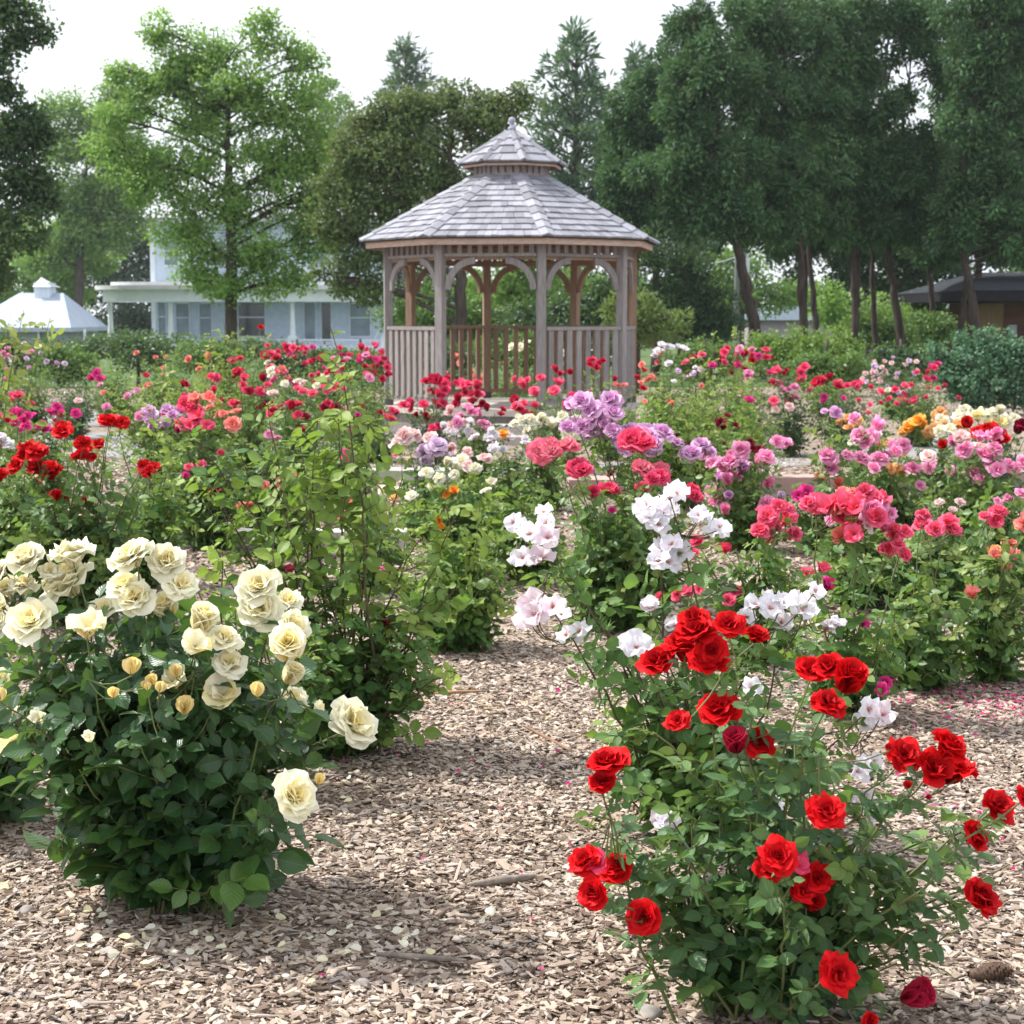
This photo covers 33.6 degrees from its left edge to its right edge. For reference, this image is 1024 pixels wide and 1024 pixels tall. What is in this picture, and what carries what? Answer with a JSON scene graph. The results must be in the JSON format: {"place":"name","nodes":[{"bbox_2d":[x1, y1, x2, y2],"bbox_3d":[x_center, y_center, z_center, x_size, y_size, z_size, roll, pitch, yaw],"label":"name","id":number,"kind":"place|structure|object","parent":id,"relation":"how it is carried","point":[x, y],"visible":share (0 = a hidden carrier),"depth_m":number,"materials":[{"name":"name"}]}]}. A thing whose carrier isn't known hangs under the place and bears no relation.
{"place":"outdoors","nodes":[
{"label":"outdoors","id":0,"kind":"place"},
{"bbox_2d":[0,318,1013,386],"bbox_3d":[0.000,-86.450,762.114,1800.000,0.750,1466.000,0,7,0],"label":"lawn","id":1,"kind":"structure","parent":0,"point":[645,356],"depth_m":46.49,"materials":[{"name":"green plant"}]},
{"bbox_2d":[0,277,107,346],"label":"tent","id":2,"kind":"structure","parent":1,"relation":"on","point":[44,302],"depth_m":90.05,"materials":[{"name":"white fabric"}]},
{"bbox_2d":[0,215,126,313],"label":"linden tree","id":3,"kind":"object","parent":1,"relation":"on","point":[64,278],"visible":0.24,"depth_m":99.45,"materials":[{"name":"green plant"}]},
{"bbox_2d":[9,78,176,307],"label":"linden tree","id":4,"kind":"object","parent":1,"relation":"on","point":[94,208],"visible":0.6,"depth_m":94.86,"materials":[{"name":"green plant"}]},
{"bbox_2d":[52,224,151,340],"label":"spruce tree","id":5,"kind":"object","parent":1,"relation":"on","point":[137,316],"visible":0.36,"depth_m":116.21,"materials":[{"name":"green plant"}]},
{"bbox_2d":[20,325,284,370],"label":"privet bush","id":6,"kind":"object","parent":1,"relation":"on","point":[92,344],"visible":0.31,"depth_m":51.46,"materials":[{"name":"green plant"}]},
{"bbox_2d":[75,5,368,378],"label":"ash tree","id":7,"kind":"object","parent":1,"relation":"on","point":[186,72],"visible":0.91,"depth_m":40.98,"materials":[{"name":"green plant"}]},
{"bbox_2d":[95,183,401,350],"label":"house","id":8,"kind":"structure","parent":1,"relation":"on","point":[310,317],"depth_m":107.78,"materials":[{"name":"paint"}]},
{"bbox_2d":[372,29,444,324],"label":"pine tree","id":9,"kind":"object","parent":1,"relation":"on","point":[405,49],"visible":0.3,"depth_m":92.47,"materials":[{"name":"green plant"}]},
{"bbox_2d":[300,68,548,379],"bbox_3d":[-1.748,-5.928,35.628,5.388,6.596,2.319,0,7,0],"label":"crabapple tree","id":10,"kind":"object","parent":1,"relation":"on","point":[373,158],"visible":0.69,"depth_m":35.25,"materials":[{"name":"green plant"}]},
{"bbox_2d":[365,267,510,373],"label":"lilac bush","id":11,"kind":"object","parent":1,"relation":"on","point":[425,317],"visible":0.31,"depth_m":46.33,"materials":[{"name":"green plant"}]},
{"bbox_2d":[451,260,609,314],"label":"crabapple tree","id":12,"kind":"object","parent":1,"relation":"on","point":[509,290],"visible":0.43,"depth_m":57.08,"materials":[{"name":"green plant"}]},
{"bbox_2d":[491,266,642,341],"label":"lilac bush","id":13,"kind":"object","parent":1,"relation":"on","point":[592,298],"visible":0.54,"depth_m":45.30,"materials":[{"name":"green plant"}]},
{"bbox_2d":[522,14,625,271],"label":"pine tree","id":14,"kind":"object","parent":1,"relation":"on","point":[572,117],"visible":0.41,"depth_m":65.97,"materials":[{"name":"green plant"}]},
{"bbox_2d":[592,45,700,374],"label":"cedar tree","id":15,"kind":"object","parent":1,"relation":"on","point":[637,209],"visible":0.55,"depth_m":45.89,"materials":[{"name":"green plant"}]},
{"bbox_2d":[627,219,749,380],"bbox_3d":[3.977,-4.945,39.698,3.268,3.848,2.089,0,7,0],"label":"spruce tree","id":16,"kind":"object","parent":1,"relation":"on","point":[684,287],"visible":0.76,"depth_m":39.42,"materials":[{"name":"green plant"}]},
{"bbox_2d":[619,0,785,379],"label":"cedar tree","id":17,"kind":"object","parent":1,"relation":"on","point":[703,184],"visible":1,"depth_m":40.01,"materials":[{"name":"green plant"}]},
{"bbox_2d":[700,242,820,359],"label":"maple tree","id":18,"kind":"object","parent":1,"relation":"on","point":[777,297],"visible":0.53,"depth_m":83.02,"materials":[{"name":"green plant"}]},
{"bbox_2d":[717,0,839,327],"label":"cedar tree","id":19,"kind":"object","parent":1,"relation":"on","point":[777,254],"visible":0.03,"depth_m":54.27,"materials":[{"name":"green plant"}]},
{"bbox_2d":[741,321,844,384],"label":"privet bush","id":20,"kind":"object","parent":1,"relation":"on","point":[780,349],"visible":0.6,"depth_m":35.66,"materials":[{"name":"green plant"}]},
{"bbox_2d":[724,0,862,335],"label":"cedar tree","id":21,"kind":"object","parent":1,"relation":"on","point":[793,190],"visible":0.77,"depth_m":40.86,"materials":[{"name":"green plant"}]},
{"bbox_2d":[786,0,878,335],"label":"cedar tree","id":22,"kind":"object","parent":1,"relation":"on","point":[845,76],"visible":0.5,"depth_m":42.30,"materials":[{"name":"green plant"}]},
{"bbox_2d":[784,0,931,376],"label":"cedar tree","id":23,"kind":"object","parent":1,"relation":"on","point":[876,121],"visible":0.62,"depth_m":42.84,"materials":[{"name":"green plant"}]},
{"bbox_2d":[807,276,948,349],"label":"maple tree","id":24,"kind":"object","parent":1,"relation":"on","point":[834,308],"visible":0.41,"depth_m":59.28,"materials":[{"name":"green plant"}]},
{"bbox_2d":[762,249,1013,359],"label":"maple tree","id":25,"kind":"object","parent":1,"relation":"on","point":[911,276],"visible":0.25,"depth_m":65.14,"materials":[{"name":"green plant"}]},
{"bbox_2d":[835,302,968,352],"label":"privet bush","id":26,"kind":"object","parent":1,"relation":"on","point":[931,330],"visible":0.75,"depth_m":46.48,"materials":[{"name":"green plant"}]},
{"bbox_2d":[853,0,964,376],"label":"cedar tree","id":27,"kind":"object","parent":1,"relation":"on","point":[916,221],"visible":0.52,"depth_m":43.34,"materials":[{"name":"green plant"}]},
{"bbox_2d":[897,2,979,373],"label":"cedar tree","id":28,"kind":"object","parent":1,"relation":"on","point":[948,260],"visible":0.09,"depth_m":48.16,"materials":[{"name":"green plant"}]},
{"bbox_2d":[897,272,1023,365],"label":"park building","id":29,"kind":"structure","parent":1,"relation":"on","point":[1000,296],"depth_m":53.09,"materials":[{"name":"brown brick"}]},
{"bbox_2d":[920,0,1023,367],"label":"cedar tree","id":30,"kind":"object","parent":1,"relation":"on","point":[978,140],"visible":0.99,"depth_m":40.99,"materials":[{"name":"green plant"}]},
{"bbox_2d":[0,387,1023,1023],"bbox_3d":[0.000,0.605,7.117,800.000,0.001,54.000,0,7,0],"label":"mulch ground","id":31,"kind":"structure","parent":0,"point":[282,1007],"depth_m":4.19,"materials":[{"name":"brown wood"}]},
{"bbox_2d":[0,415,48,595],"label":"rose bush","id":32,"kind":"object","parent":31,"relation":"on","point":[7,528],"visible":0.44,"depth_m":8.58,"materials":[{"name":"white plant"}]},
{"bbox_2d":[0,310,65,508],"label":"rose bush","id":33,"kind":"object","parent":31,"relation":"on","point":[25,347],"visible":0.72,"depth_m":9.56,"materials":[{"name":"green plant"}]},
{"bbox_2d":[0,341,67,433],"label":"rose bush","id":34,"kind":"object","parent":31,"relation":"on","point":[39,415],"visible":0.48,"depth_m":20.38,"materials":[{"name":"green plant"}]},
{"bbox_2d":[0,605,67,826],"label":"rose bush","id":35,"kind":"object","parent":31,"relation":"on","point":[13,807],"visible":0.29,"depth_m":4.64,"materials":[{"name":"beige plant"}]},
{"bbox_2d":[0,0,72,296],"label":"maple tree","id":36,"kind":"object","parent":31,"relation":"on","point":[22,133],"visible":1,"depth_m":26.35,"materials":[{"name":"green plant"}]},
{"bbox_2d":[0,397,86,519],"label":"rose bush","id":37,"kind":"object","parent":31,"relation":"on","point":[57,408],"visible":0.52,"depth_m":11.54,"materials":[{"name":"green plant"}]},
{"bbox_2d":[20,339,104,386],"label":"rose bush","id":38,"kind":"object","parent":31,"relation":"on","point":[64,374],"visible":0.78,"depth_m":33.70,"materials":[{"name":"green plant"}]},
{"bbox_2d":[41,369,104,438],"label":"rose bush","id":39,"kind":"object","parent":31,"relation":"on","point":[83,430],"visible":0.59,"depth_m":19.42,"materials":[{"name":"green plant"}]},
{"bbox_2d":[0,413,161,626],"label":"rose bush","id":40,"kind":"object","parent":31,"relation":"on","point":[102,535],"visible":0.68,"depth_m":7.65,"materials":[{"name":"red plant"}]},
{"bbox_2d":[98,329,171,387],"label":"rose bush","id":41,"kind":"object","parent":31,"relation":"on","point":[147,352],"visible":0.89,"depth_m":32.71,"materials":[{"name":"green plant"}]},
{"bbox_2d":[109,403,186,525],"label":"rose bush","id":42,"kind":"object","parent":31,"relation":"on","point":[171,412],"visible":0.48,"depth_m":10.53,"materials":[{"name":"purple plant"}]},
{"bbox_2d":[106,404,203,587],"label":"rose bush","id":43,"kind":"object","parent":31,"relation":"on","point":[162,509],"visible":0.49,"depth_m":8.82,"materials":[{"name":"green plant"}]},
{"bbox_2d":[87,339,239,482],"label":"rose bush","id":44,"kind":"object","parent":31,"relation":"on","point":[96,375],"visible":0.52,"depth_m":13.82,"materials":[{"name":"green plant"}]},
{"bbox_2d":[0,536,378,928],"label":"rose bush","id":45,"kind":"object","parent":31,"relation":"on","point":[156,784],"visible":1,"depth_m":3.88,"materials":[{"name":"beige plant"}]},
{"bbox_2d":[152,390,249,551],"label":"rose bush","id":46,"kind":"object","parent":31,"relation":"on","point":[188,404],"visible":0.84,"depth_m":10.15,"materials":[{"name":"green plant"}]},
{"bbox_2d":[169,336,257,384],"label":"rose bush","id":47,"kind":"object","parent":31,"relation":"on","point":[196,353],"visible":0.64,"depth_m":31.72,"materials":[{"name":"green plant"}]},
{"bbox_2d":[185,322,270,461],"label":"rose bush","id":48,"kind":"object","parent":31,"relation":"on","point":[229,389],"visible":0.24,"depth_m":15.40,"materials":[{"name":"green plant"}]},
{"bbox_2d":[205,367,283,493],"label":"rose bush","id":49,"kind":"object","parent":31,"relation":"on","point":[245,431],"visible":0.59,"depth_m":13.42,"materials":[{"name":"green plant"}]},
{"bbox_2d":[198,530,324,794],"bbox_3d":[-0.776,0.452,4.983,0.431,0.799,0.478,0,7,0],"label":"rose bush","id":50,"kind":"object","parent":31,"relation":"on","point":[263,553],"visible":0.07,"depth_m":5.00,"materials":[{"name":"green plant"}]},
{"bbox_2d":[0,882,529,993],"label":"fallen petals","id":51,"kind":"object","parent":31,"relation":"on","point":[114,953],"visible":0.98,"depth_m":3.85,"materials":[{"name":"white plant"}]},
{"bbox_2d":[225,400,349,554],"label":"rose bush","id":52,"kind":"object","parent":31,"relation":"on","point":[266,436],"visible":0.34,"depth_m":9.94,"materials":[{"name":"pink plant"}]},
{"bbox_2d":[249,365,339,495],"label":"rose bush","id":53,"kind":"object","parent":31,"relation":"on","point":[288,419],"visible":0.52,"depth_m":13.10,"materials":[{"name":"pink plant"}]},
{"bbox_2d":[260,343,343,457],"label":"rose bush","id":54,"kind":"object","parent":31,"relation":"on","point":[293,347],"visible":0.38,"depth_m":16.86,"materials":[{"name":"green plant"}]},
{"bbox_2d":[164,324,489,761],"bbox_3d":[-0.591,0.099,5.443,1.046,1.397,0.705,0,7,0],"label":"rose bush","id":55,"kind":"object","parent":31,"relation":"on","point":[347,673],"visible":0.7,"depth_m":5.41,"materials":[{"name":"green plant"}]},
{"bbox_2d":[292,399,385,525],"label":"rose bush","id":56,"kind":"object","parent":31,"relation":"on","point":[326,404],"visible":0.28,"depth_m":11.42,"materials":[{"name":"green plant"}]},
{"bbox_2d":[299,351,391,462],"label":"rose bush","id":57,"kind":"object","parent":31,"relation":"on","point":[369,377],"visible":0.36,"depth_m":15.43,"materials":[{"name":"green plant"}]},
{"bbox_2d":[328,485,424,594],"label":"rose bush","id":58,"kind":"object","parent":31,"relation":"on","point":[390,557],"visible":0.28,"depth_m":8.62,"materials":[{"name":"green plant"}]},
{"bbox_2d":[383,426,472,537],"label":"rose bush","id":59,"kind":"object","parent":31,"relation":"on","point":[436,446],"visible":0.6,"depth_m":10.75,"materials":[{"name":"green plant"}]},
{"bbox_2d":[397,373,469,463],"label":"rose bush","id":60,"kind":"object","parent":31,"relation":"on","point":[444,385],"visible":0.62,"depth_m":16.09,"materials":[{"name":"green plant"}]},
{"bbox_2d":[379,491,522,653],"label":"rose bush","id":61,"kind":"object","parent":31,"relation":"on","point":[469,626],"visible":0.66,"depth_m":7.10,"materials":[{"name":"green plant"}]},
{"bbox_2d":[378,453,525,569],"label":"rose bush","id":62,"kind":"object","parent":31,"relation":"on","point":[463,463],"visible":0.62,"depth_m":9.33,"materials":[{"name":"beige plant"}]},
{"bbox_2d":[427,403,508,500],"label":"rose bush","id":63,"kind":"object","parent":31,"relation":"on","point":[455,424],"visible":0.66,"depth_m":12.54,"materials":[{"name":"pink plant"}]},
{"bbox_2d":[468,427,536,517],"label":"rose bush","id":64,"kind":"object","parent":31,"relation":"on","point":[510,478],"visible":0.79,"depth_m":11.80,"materials":[{"name":"green plant"}]},
{"bbox_2d":[359,117,659,444],"bbox_3d":[-0.047,-2.874,20.541,3.524,3.825,4.062,1,7,10],"label":"gazebo","id":65,"kind":"object","parent":31,"relation":"on","point":[511,204],"visible":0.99,"depth_m":19.98,"materials":[{"name":"grey wood"}]},
{"bbox_2d":[0,678,1023,1023],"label":"wood fines","id":66,"kind":"object","parent":31,"relation":"on","point":[224,990],"visible":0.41,"depth_m":4.08,"materials":[{"name":"brown wood"}]},
{"bbox_2d":[0,615,1023,1023],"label":"wood shreds","id":67,"kind":"object","parent":31,"relation":"on","point":[600,945],"visible":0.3,"depth_m":4.21,"materials":[{"name":"brown wood"}]},
{"bbox_2d":[6,456,1023,629],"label":"wood chips","id":68,"kind":"object","parent":31,"relation":"on","point":[569,536],"visible":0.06,"depth_m":10.09,"materials":[{"name":"brown wood"}]},
{"bbox_2d":[470,476,572,585],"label":"rose bush","id":69,"kind":"object","parent":31,"relation":"on","point":[501,550],"visible":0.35,"depth_m":8.93,"materials":[{"name":"green plant"}]},
{"bbox_2d":[509,410,581,511],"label":"rose bush","id":70,"kind":"object","parent":31,"relation":"on","point":[551,483],"visible":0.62,"depth_m":12.26,"materials":[{"name":"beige plant"}]},
{"bbox_2d":[509,357,606,469],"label":"rose bush","id":71,"kind":"object","parent":31,"relation":"on","point":[553,390],"visible":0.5,"depth_m":15.49,"materials":[{"name":"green plant"}]},
{"bbox_2d":[523,426,710,631],"bbox_3d":[0.478,0.081,7.639,0.854,0.930,0.644,0,7,0],"label":"rose bush","id":72,"kind":"object","parent":31,"relation":"on","point":[606,573],"visible":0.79,"depth_m":7.55,"materials":[{"name":"green plant"}]},
{"bbox_2d":[558,390,716,570],"bbox_3d":[0.611,-0.067,8.303,0.779,1.069,0.571,0,7,0],"label":"rose bush","id":73,"kind":"object","parent":31,"relation":"on","point":[604,414],"visible":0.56,"depth_m":8.19,"materials":[{"name":"purple plant"}]},
{"bbox_2d":[590,285,696,393],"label":"juniper bush","id":74,"kind":"object","parent":31,"relation":"on","point":[646,306],"visible":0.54,"depth_m":30.71,"materials":[{"name":"green plant"}]},
{"bbox_2d":[606,373,749,510],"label":"rose bush","id":75,"kind":"object","parent":31,"relation":"on","point":[679,427],"visible":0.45,"depth_m":12.34,"materials":[{"name":"green plant"}]},
{"bbox_2d":[652,333,748,395],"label":"privet bush","id":76,"kind":"object","parent":31,"relation":"on","point":[713,352],"visible":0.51,"depth_m":29.77,"materials":[{"name":"green plant"}]},
{"bbox_2d":[503,479,898,845],"bbox_3d":[0.502,0.409,4.570,1.051,0.984,0.664,0,7,0],"label":"rose bush","id":77,"kind":"object","parent":31,"relation":"on","point":[671,552],"visible":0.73,"depth_m":4.50,"materials":[{"name":"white plant"}]},
{"bbox_2d":[685,324,781,469],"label":"rose bush","id":78,"kind":"object","parent":31,"relation":"on","point":[712,364],"visible":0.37,"depth_m":14.06,"materials":[{"name":"green plant"}]},
{"bbox_2d":[686,434,794,550],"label":"rose bush","id":79,"kind":"object","parent":31,"relation":"on","point":[732,503],"visible":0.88,"depth_m":10.14,"materials":[{"name":"pink plant"}]},
{"bbox_2d":[655,498,836,662],"bbox_3d":[0.972,0.279,6.942,0.759,0.694,0.616,0,7,0],"label":"rose bush","id":80,"kind":"object","parent":31,"relation":"on","point":[766,527],"visible":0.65,"depth_m":6.88,"materials":[{"name":"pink plant"}]},
{"bbox_2d":[709,369,794,487],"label":"rose bush","id":81,"kind":"object","parent":31,"relation":"on","point":[773,400],"visible":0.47,"depth_m":13.43,"materials":[{"name":"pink plant"}]},
{"bbox_2d":[737,353,821,456],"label":"rose bush","id":82,"kind":"object","parent":31,"relation":"on","point":[798,438],"visible":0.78,"depth_m":16.93,"materials":[{"name":"green plant"}]},
{"bbox_2d":[566,469,1023,497],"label":"kerb","id":83,"kind":"structure","parent":31,"relation":"on","point":[787,481],"depth_m":13.49,"materials":[{"name":"grey concrete"}]},
{"bbox_2d":[567,606,1023,1023],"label":"rose bush","id":84,"kind":"object","parent":31,"relation":"on","point":[800,953],"visible":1,"depth_m":3.34,"materials":[{"name":"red plant"}]},
{"bbox_2d":[781,339,877,396],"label":"privet bush","id":85,"kind":"object","parent":31,"relation":"on","point":[817,363],"visible":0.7,"depth_m":29.80,"materials":[{"name":"green plant"}]},
{"bbox_2d":[779,405,890,552],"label":"rose bush","id":86,"kind":"object","parent":31,"relation":"on","point":[827,455],"visible":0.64,"depth_m":10.14,"materials":[{"name":"pink plant"}]},
{"bbox_2d":[800,373,874,449],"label":"rose bush","id":87,"kind":"object","parent":31,"relation":"on","point":[837,384],"visible":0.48,"depth_m":17.09,"materials":[{"name":"green plant"}]},
{"bbox_2d":[779,482,920,718],"bbox_3d":[1.203,0.309,5.953,0.515,0.861,0.473,0,7,0],"label":"rose bush","id":88,"kind":"object","parent":31,"relation":"on","point":[852,510],"visible":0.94,"depth_m":5.89,"materials":[{"name":"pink plant"}]},
{"bbox_2d":[808,515,914,609],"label":"rose bush","id":89,"kind":"object","parent":31,"relation":"on","point":[867,562],"visible":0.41,"depth_m":8.20,"materials":[{"name":"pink plant"}]},
{"bbox_2d":[860,356,924,418],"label":"rose bush","id":90,"kind":"object","parent":31,"relation":"on","point":[884,372],"visible":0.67,"depth_m":23.34,"materials":[{"name":"plant"}]},
{"bbox_2d":[847,412,949,540],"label":"rose bush","id":91,"kind":"object","parent":31,"relation":"on","point":[869,437],"visible":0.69,"depth_m":10.48,"materials":[{"name":"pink plant"}]},
{"bbox_2d":[861,339,935,389],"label":"privet bush","id":92,"kind":"object","parent":31,"relation":"on","point":[902,354],"visible":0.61,"depth_m":31.72,"materials":[{"name":"green plant"}]},
{"bbox_2d":[877,361,961,446],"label":"rose bush","id":93,"kind":"object","parent":31,"relation":"on","point":[911,405],"visible":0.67,"depth_m":18.25,"materials":[{"name":"green plant"}]},
{"bbox_2d":[855,508,991,691],"bbox_3d":[1.556,0.336,6.414,0.501,0.704,0.545,3,7,23],"label":"rose bush","id":94,"kind":"object","parent":31,"relation":"on","point":[930,647],"visible":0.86,"depth_m":6.38,"materials":[{"name":"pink plant"}]},
{"bbox_2d":[884,413,966,497],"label":"rose bush","id":95,"kind":"object","parent":31,"relation":"on","point":[940,426],"visible":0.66,"depth_m":13.16,"materials":[{"name":"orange plant"}]},
{"bbox_2d":[865,496,1002,617],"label":"rose bush","id":96,"kind":"object","parent":31,"relation":"on","point":[955,555],"visible":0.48,"depth_m":7.97,"materials":[{"name":"green plant"}]},
{"bbox_2d":[912,426,1023,552],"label":"rose bush","id":97,"kind":"object","parent":31,"relation":"on","point":[994,465],"visible":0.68,"depth_m":9.74,"materials":[{"name":"green plant"}]},
{"bbox_2d":[920,323,1023,413],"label":"lilac bush","id":98,"kind":"object","parent":31,"relation":"on","point":[1008,352],"visible":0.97,"depth_m":24.22,"materials":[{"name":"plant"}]},
{"bbox_2d":[936,504,1023,683],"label":"rose bush","id":99,"kind":"object","parent":31,"relation":"on","point":[997,631],"visible":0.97,"depth_m":6.51,"materials":[{"name":"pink plant"}]},
{"bbox_2d":[937,415,1023,516],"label":"rose bush","id":100,"kind":"object","parent":31,"relation":"on","point":[966,421],"visible":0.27,"depth_m":11.18,"materials":[{"name":"red plant"}]},
{"bbox_2d":[956,479,1023,605],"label":"rose bush","id":101,"kind":"object","parent":31,"relation":"on","point":[1007,529],"visible":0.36,"depth_m":8.30,"materials":[{"name":"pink plant"}]},
{"bbox_2d":[0,0,1023,317],"label":"sky","id":102,"kind":"structure","parent":0,"point":[493,43],"materials":[{"name":"white"}]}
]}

